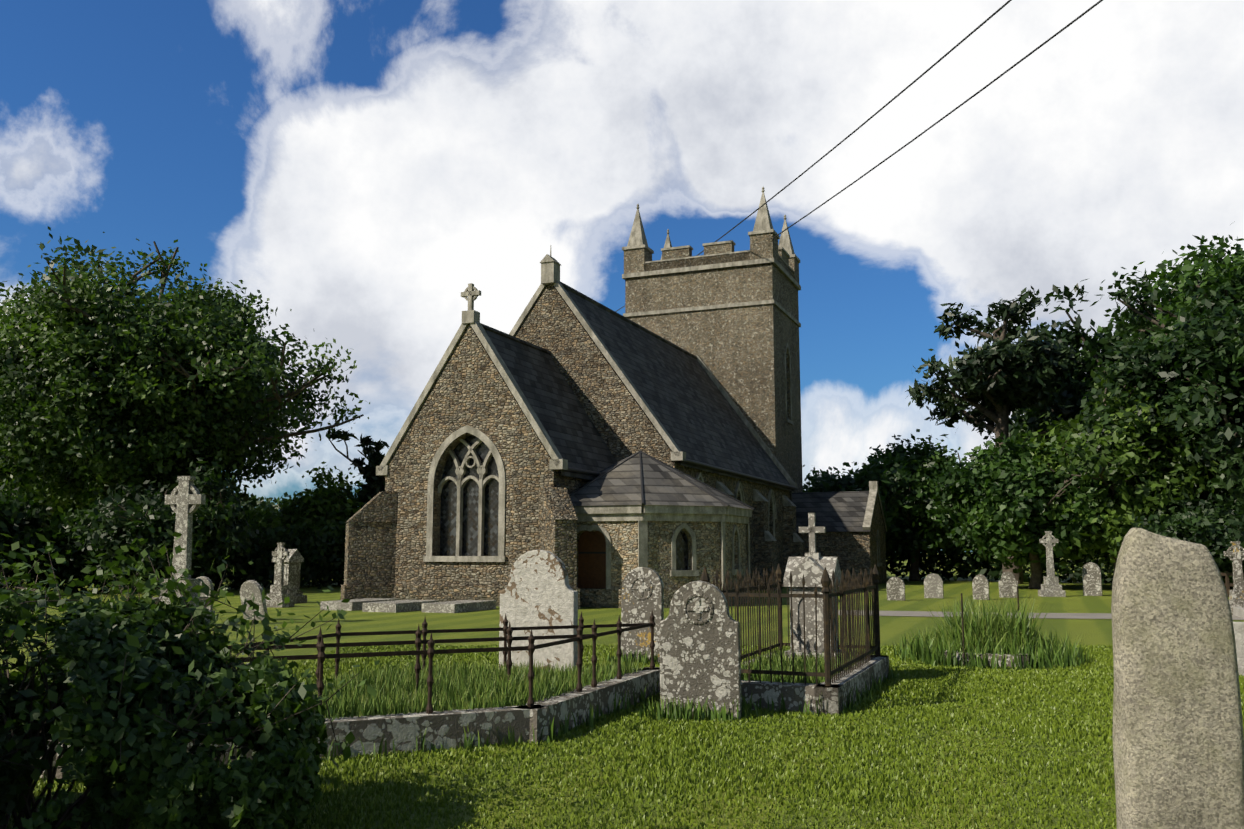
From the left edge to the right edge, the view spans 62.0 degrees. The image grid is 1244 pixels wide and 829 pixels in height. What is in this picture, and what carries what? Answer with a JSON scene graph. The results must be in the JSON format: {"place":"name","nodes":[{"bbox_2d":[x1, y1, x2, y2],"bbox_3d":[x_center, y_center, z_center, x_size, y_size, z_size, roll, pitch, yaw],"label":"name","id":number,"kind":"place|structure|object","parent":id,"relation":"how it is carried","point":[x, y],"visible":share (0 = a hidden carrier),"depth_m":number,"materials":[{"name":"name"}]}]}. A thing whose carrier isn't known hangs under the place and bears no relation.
{"place":"outdoors","nodes":[
{"label":"outdoors","id":0,"kind":"place"},
{"bbox_2d":[341,284,803,608],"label":"church walls","id":1,"kind":"structure","parent":0,"point":[385,545],"depth_m":30.07,"materials":[{"name":"stone"}]},
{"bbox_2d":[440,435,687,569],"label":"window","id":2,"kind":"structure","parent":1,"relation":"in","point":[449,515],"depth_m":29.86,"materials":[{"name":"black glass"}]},
{"bbox_2d":[383,281,794,491],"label":"roof","id":3,"kind":"structure","parent":1,"relation":"on","point":[695,413],"depth_m":37.18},
{"bbox_2d":[0,553,1243,828],"bbox_3d":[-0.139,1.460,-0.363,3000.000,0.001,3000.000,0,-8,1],"label":"ground","id":4,"kind":"structure","parent":0,"point":[1088,631],"depth_m":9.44,"materials":[{"name":"green plant"}]},
{"bbox_2d":[0,445,111,580],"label":"tree","id":5,"kind":"object","parent":4,"relation":"on","point":[56,522],"depth_m":49.40,"materials":[{"name":"green plant"}]},
{"bbox_2d":[30,490,305,577],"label":"hedge","id":6,"kind":"object","parent":4,"relation":"on","point":[278,501],"visible":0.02,"depth_m":61.48,"materials":[{"name":"green plant"}]},
{"bbox_2d":[0,519,345,592],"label":"hedge","id":7,"kind":"object","parent":4,"relation":"on","point":[267,539],"visible":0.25,"depth_m":40.77,"materials":[{"name":"green plant"}]},
{"bbox_2d":[0,484,56,582],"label":"dark shrub","id":8,"kind":"object","parent":7,"relation":"attached to","point":[12,518],"depth_m":36.61,"materials":[{"name":"green plant"}]},
{"bbox_2d":[52,453,261,592],"bbox_3d":[-16.850,4.082,37.926,7.245,5.131,7.489,0,-8,1],"label":"shrub","id":9,"kind":"object","parent":7,"relation":"attached to","point":[215,540],"depth_m":36.40,"materials":[{"name":"green plant"}]},
{"bbox_2d":[152,476,214,624],"bbox_3d":[-9.030,2.794,21.279,1.100,3.050,0.800,-2,-8,12],"label":"celtic cross","id":10,"kind":"object","parent":4,"relation":"on","point":[185,499],"visible":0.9,"depth_m":21.28,"materials":[{"name":"grey stone"}]},
{"bbox_2d":[0,226,369,587],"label":"ash tree","id":11,"kind":"object","parent":4,"relation":"on","point":[116,407],"depth_m":39.03,"materials":[{"name":"green plant"}]},
{"bbox_2d":[0,528,378,828],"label":"bush","id":12,"kind":"object","parent":4,"relation":"on","point":[165,780],"depth_m":5.06,"materials":[{"name":"green plant"}]},
{"bbox_2d":[196,576,213,609],"bbox_3d":[-10.373,4.452,25.597,0.600,0.900,0.100,-3,-5,19],"label":"stone","id":13,"kind":"object","parent":4,"relation":"on","point":[207,581],"visible":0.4,"depth_m":25.52,"materials":[{"name":"grey stone"}]},
{"bbox_2d":[240,580,267,620],"bbox_3d":[-8.159,4.109,22.912,0.700,0.900,0.100,-4,6,30],"label":"stone","id":14,"kind":"object","parent":4,"relation":"on","point":[248,588],"visible":0.67,"depth_m":22.82,"materials":[{"name":"grey stone"}]},
{"bbox_2d":[266,543,294,607],"bbox_3d":[-9.410,4.405,28.478,0.682,1.750,0.496,-3,-8,22],"label":"celtic cross","id":15,"kind":"object","parent":4,"relation":"on","point":[278,594],"visible":1,"depth_m":28.39,"materials":[{"name":"grey stone"}]},
{"bbox_2d":[272,549,306,603],"bbox_3d":[-9.894,4.774,30.613,0.840,1.580,0.840,-3,-8,22],"label":"gravestone","id":16,"kind":"object","parent":4,"relation":"on","point":[294,559],"visible":0.42,"depth_m":30.47,"materials":[{"name":"grey stone"}]},
{"bbox_2d":[235,461,370,585],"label":"shrub","id":17,"kind":"object","parent":4,"relation":"on","point":[322,503],"depth_m":45.86,"materials":[{"name":"green plant"}]},
{"bbox_2d":[40,667,659,781],"bbox_3d":[-1.704,2.601,8.992,5.729,0.320,2.382,3,-8,-24],"label":"stone kerb","id":18,"kind":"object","parent":4,"relation":"on","point":[445,728],"visible":0.27,"depth_m":8.03,"materials":[{"name":"stone"}]},
{"bbox_2d":[199,610,654,725],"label":"enclosure railings","id":19,"kind":"object","parent":18,"relation":"on","point":[321,656],"visible":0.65,"depth_m":9.11,"materials":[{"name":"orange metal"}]},
{"bbox_2d":[327,428,388,507],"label":"tree","id":20,"kind":"object","parent":4,"relation":"on","point":[374,485],"depth_m":47.77,"materials":[{"name":"plant"}]},
{"bbox_2d":[320,598,495,612],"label":"grave slabs","id":21,"kind":"structure","parent":4,"relation":"on","point":[390,605],"depth_m":26.36,"materials":[{"name":"grey stone"}]},
{"bbox_2d":[206,654,645,725],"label":"long grass","id":22,"kind":"structure","parent":4,"relation":"on","point":[473,687],"depth_m":8.88,"materials":[{"name":"green plant"}]},
{"bbox_2d":[37,648,897,781],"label":"fringe grass","id":23,"kind":"structure","parent":4,"relation":"on","point":[675,711],"depth_m":9.33,"materials":[{"name":"green plant"}]},
{"bbox_2d":[499,550,577,670],"bbox_3d":[-0.921,2.254,11.397,0.900,1.520,0.120,-3,-8,20],"label":"headstone","id":24,"kind":"object","parent":4,"relation":"on","point":[538,590],"visible":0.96,"depth_m":11.35,"materials":[{"name":"grey stone"}]},
{"bbox_2d":[376,246,886,588],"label":"stone trim","id":25,"kind":"structure","parent":4,"relation":"on","point":[642,515],"depth_m":29.83,"materials":[{"name":"grey stone"}]},
{"bbox_2d":[570,453,752,509],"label":"porch roof","id":26,"kind":"structure","parent":25,"relation":"attached to","point":[621,484],"depth_m":29.24,"materials":[{"name":"stone"}]},
{"bbox_2d":[621,567,663,662],"bbox_3d":[0.279,2.745,14.217,0.580,1.290,0.132,-2,-11,18],"label":"headstone","id":27,"kind":"object","parent":4,"relation":"on","point":[642,593],"visible":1,"depth_m":14.18,"materials":[{"name":"grey stone"}]},
{"bbox_2d":[577,521,749,607],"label":"vestry walls","id":28,"kind":"structure","parent":4,"relation":"on","point":[624,546],"depth_m":28.17,"materials":[{"name":"beige stone"}]},
{"bbox_2d":[578,531,605,588],"bbox_3d":[-0.761,4.257,28.646,1.000,2.088,0.013,-3,-8,22],"label":"door","id":29,"kind":"structure","parent":28,"relation":"in","point":[591,570],"depth_m":28.71,"materials":[{"name":"brown wood"}]},
{"bbox_2d":[579,552,605,588],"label":"door hinges","id":30,"kind":"object","parent":28,"relation":"attached to","point":[592,553],"depth_m":28.67,"materials":[{"name":"grey metal"}]},
{"bbox_2d":[659,581,741,718],"bbox_3d":[0.715,2.155,9.539,0.740,1.230,0.122,-2,-5,14],"label":"headstone","id":31,"kind":"object","parent":4,"relation":"on","point":[699,642],"visible":0.98,"depth_m":9.49,"materials":[{"name":"grey stone"}]},
{"bbox_2d":[741,645,864,683],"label":"long grass","id":32,"kind":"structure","parent":4,"relation":"on","point":[787,663],"depth_m":10.72,"materials":[{"name":"green plant"}]},
{"bbox_2d":[783,513,843,659],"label":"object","id":33,"kind":"object","parent":4,"relation":"on","point":[812,564],"visible":0.62,"depth_m":11.92,"materials":[{"name":"grey stone"}]},
{"bbox_2d":[741,651,888,715],"bbox_3d":[1.960,2.914,11.319,1.420,0.310,3.270,-3,-8,22],"label":"stone kerb","id":34,"kind":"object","parent":4,"relation":"on","point":[832,697],"visible":0.31,"depth_m":9.81,"materials":[{"name":"stone"}]},
{"bbox_2d":[700,564,880,685],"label":"enclosure railings","id":35,"kind":"object","parent":34,"relation":"on","point":[870,646],"visible":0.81,"depth_m":10.98,"materials":[{"name":"metal"}]},
{"bbox_2d":[797,497,886,584],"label":"wing walls","id":36,"kind":"structure","parent":4,"relation":"on","point":[857,551],"depth_m":46.84,"materials":[{"name":"grey stone"}]},
{"bbox_2d":[792,491,886,532],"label":"wing roof","id":37,"kind":"structure","parent":36,"relation":"on","point":[839,511],"depth_m":48.38,"materials":[{"name":"grey stone"}]},
{"bbox_2d":[803,462,894,553],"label":"round tree","id":38,"kind":"object","parent":4,"relation":"on","point":[822,482],"depth_m":56.47,"materials":[{"name":"green plant"}]},
{"bbox_2d":[887,577,904,600],"bbox_3d":[8.533,5.426,32.278,0.550,0.725,0.100,-3,-8,21],"label":"stone","id":39,"kind":"object","parent":4,"relation":"on","point":[895,588],"visible":1,"depth_m":32.23,"materials":[{"name":"grey stone"}]},
{"bbox_2d":[839,429,963,580],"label":"round tree","id":40,"kind":"object","parent":4,"relation":"on","point":[900,469],"depth_m":52.44,"materials":[{"name":"green plant"}]},
{"bbox_2d":[924,573,943,598],"bbox_3d":[10.154,5.583,33.747,0.600,0.800,0.100,-4,-8,25],"label":"stone","id":41,"kind":"object","parent":4,"relation":"on","point":[933,585],"visible":1,"depth_m":33.70,"materials":[{"name":"grey stone"}]},
{"bbox_2d":[804,481,1113,583],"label":"hedge","id":42,"kind":"object","parent":4,"relation":"on","point":[953,560],"visible":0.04,"depth_m":53.12,"materials":[{"name":"green plant"}]},
{"bbox_2d":[972,574,989,599],"bbox_3d":[11.340,5.451,32.739,0.500,0.798,0.100,-5,-9,32],"label":"stone","id":43,"kind":"object","parent":4,"relation":"on","point":[980,585],"visible":0.96,"depth_m":32.69,"materials":[{"name":"grey stone"}]},
{"bbox_2d":[944,650,1029,667],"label":"plot kerb","id":44,"kind":"structure","parent":4,"relation":"on","point":[957,656],"depth_m":13.57,"materials":[{"name":"stone"}]},
{"bbox_2d":[961,586,1019,664],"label":"clump stakes","id":45,"kind":"object","parent":4,"relation":"on","point":[963,620],"visible":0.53,"depth_m":13.72,"materials":[{"name":"metal"}]},
{"bbox_2d":[892,591,1095,669],"bbox_3d":[5.144,2.957,14.504,2.620,0.944,2.645,0,-8,1],"label":"tall grass clump","id":46,"kind":"object","parent":4,"relation":"on","point":[993,633],"visible":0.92,"depth_m":13.99,"materials":[{"name":"green plant"}]},
{"bbox_2d":[905,286,1093,583],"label":"tree","id":47,"kind":"object","parent":4,"relation":"on","point":[1040,373],"depth_m":49.19,"materials":[{"name":"green plant"}]},
{"bbox_2d":[999,572,1017,597],"bbox_3d":[12.761,5.620,34.209,0.600,0.850,0.100,-3,-8,22],"label":"stone","id":48,"kind":"object","parent":4,"relation":"on","point":[1008,583],"visible":0.9,"depth_m":34.16,"materials":[{"name":"grey stone"}]},
{"bbox_2d":[915,429,1120,588],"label":"tree","id":49,"kind":"object","parent":4,"relation":"on","point":[1004,527],"depth_m":41.01,"materials":[{"name":"green plant"}]},
{"bbox_2d":[1038,531,1065,596],"bbox_3d":[14.575,5.079,35.264,0.770,2.200,0.560,-1,-8,11],"label":"cross","id":50,"kind":"object","parent":4,"relation":"on","point":[1051,586],"visible":1,"depth_m":35.16,"materials":[{"name":"grey stone"}]},
{"bbox_2d":[985,279,1193,553],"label":"tree","id":51,"kind":"object","parent":4,"relation":"on","point":[1079,388],"depth_m":53.81,"materials":[{"name":"green plant"}]},
{"bbox_2d":[1082,562,1102,595],"bbox_3d":[16.182,5.663,35.667,0.600,1.148,0.100,-5,-9,33],"label":"stone","id":52,"kind":"object","parent":4,"relation":"on","point":[1091,579],"visible":1,"depth_m":35.62,"materials":[{"name":"grey stone"}]},
{"bbox_2d":[1015,367,1243,577],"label":"tree","id":53,"kind":"object","parent":4,"relation":"on","point":[1110,534],"depth_m":39.05,"materials":[{"name":"green plant"}]},
{"bbox_2d":[1050,266,1243,522],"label":"tree","id":54,"kind":"object","parent":4,"relation":"on","point":[1193,404],"depth_m":38.95,"materials":[{"name":"green plant"}]},
{"bbox_2d":[1068,246,1243,369],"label":"tree","id":55,"kind":"object","parent":4,"relation":"on","point":[1156,273],"depth_m":55.43,"materials":[{"name":"green plant"}]},
{"bbox_2d":[1079,221,1243,493],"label":"tree","id":56,"kind":"object","parent":4,"relation":"on","point":[1218,271],"depth_m":41.89,"materials":[{"name":"green plant"}]},
{"bbox_2d":[1111,528,1243,828],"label":"standing stone","id":57,"kind":"object","parent":4,"relation":"on","point":[1178,745],"visible":1,"depth_m":4.19,"materials":[{"name":"stone"}]},
{"bbox_2d":[1112,491,1243,588],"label":"low shrub","id":58,"kind":"object","parent":4,"relation":"on","point":[1213,531],"depth_m":35.56,"materials":[{"name":"green plant"}]},
{"bbox_2d":[1220,571,1243,596],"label":"wood fence","id":59,"kind":"object","parent":4,"relation":"on","point":[1227,574],"visible":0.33,"depth_m":34.84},
{"bbox_2d":[1224,541,1243,614],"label":"cross","id":60,"kind":"object","parent":4,"relation":"on","point":[1236,596],"visible":0.92,"depth_m":24.89,"materials":[{"name":"grey stone"}]},
{"bbox_2d":[1233,622,1243,675],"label":"pale tomb","id":61,"kind":"object","parent":4,"relation":"on","point":[1239,632],"depth_m":12.66,"materials":[{"name":"white stone"}]},
{"bbox_2d":[1233,607,1243,617],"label":"gravestone cross base","id":62,"kind":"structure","parent":4,"relation":"on","point":[1238,611],"depth_m":23.93,"materials":[{"name":"grey stone"}]},
{"bbox_2d":[0,0,1243,551],"label":"sky","id":63,"kind":"structure","parent":0,"point":[359,165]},
{"bbox_2d":[564,451,797,509],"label":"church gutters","id":64,"kind":"object","parent":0,"point":[689,461],"visible":0.56,"depth_m":31.18,"materials":[{"name":"grey metal"}]},
{"bbox_2d":[624,233,802,492],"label":"tower walls","id":65,"kind":"structure","parent":0,"point":[740,351],"depth_m":50.01,"materials":[{"name":"grey stone"}]},
{"bbox_2d":[622,187,800,424],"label":"tower stone trim","id":66,"kind":"structure","parent":65,"relation":"attached to","point":[762,225],"depth_m":50.90,"materials":[{"name":"grey stone"}]},
{"bbox_2d":[615,0,1102,311],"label":"overhead cables","id":67,"kind":"object","parent":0,"point":[978,27],"visible":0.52,"depth_m":34.73,"materials":[{"name":"black plastic"}]},
{"bbox_2d":[838,610,1243,619],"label":"gravel path","id":68,"kind":"structure","parent":0,"point":[1042,615],"depth_m":24.78,"materials":[{"name":"grey gravel"}]}
]}

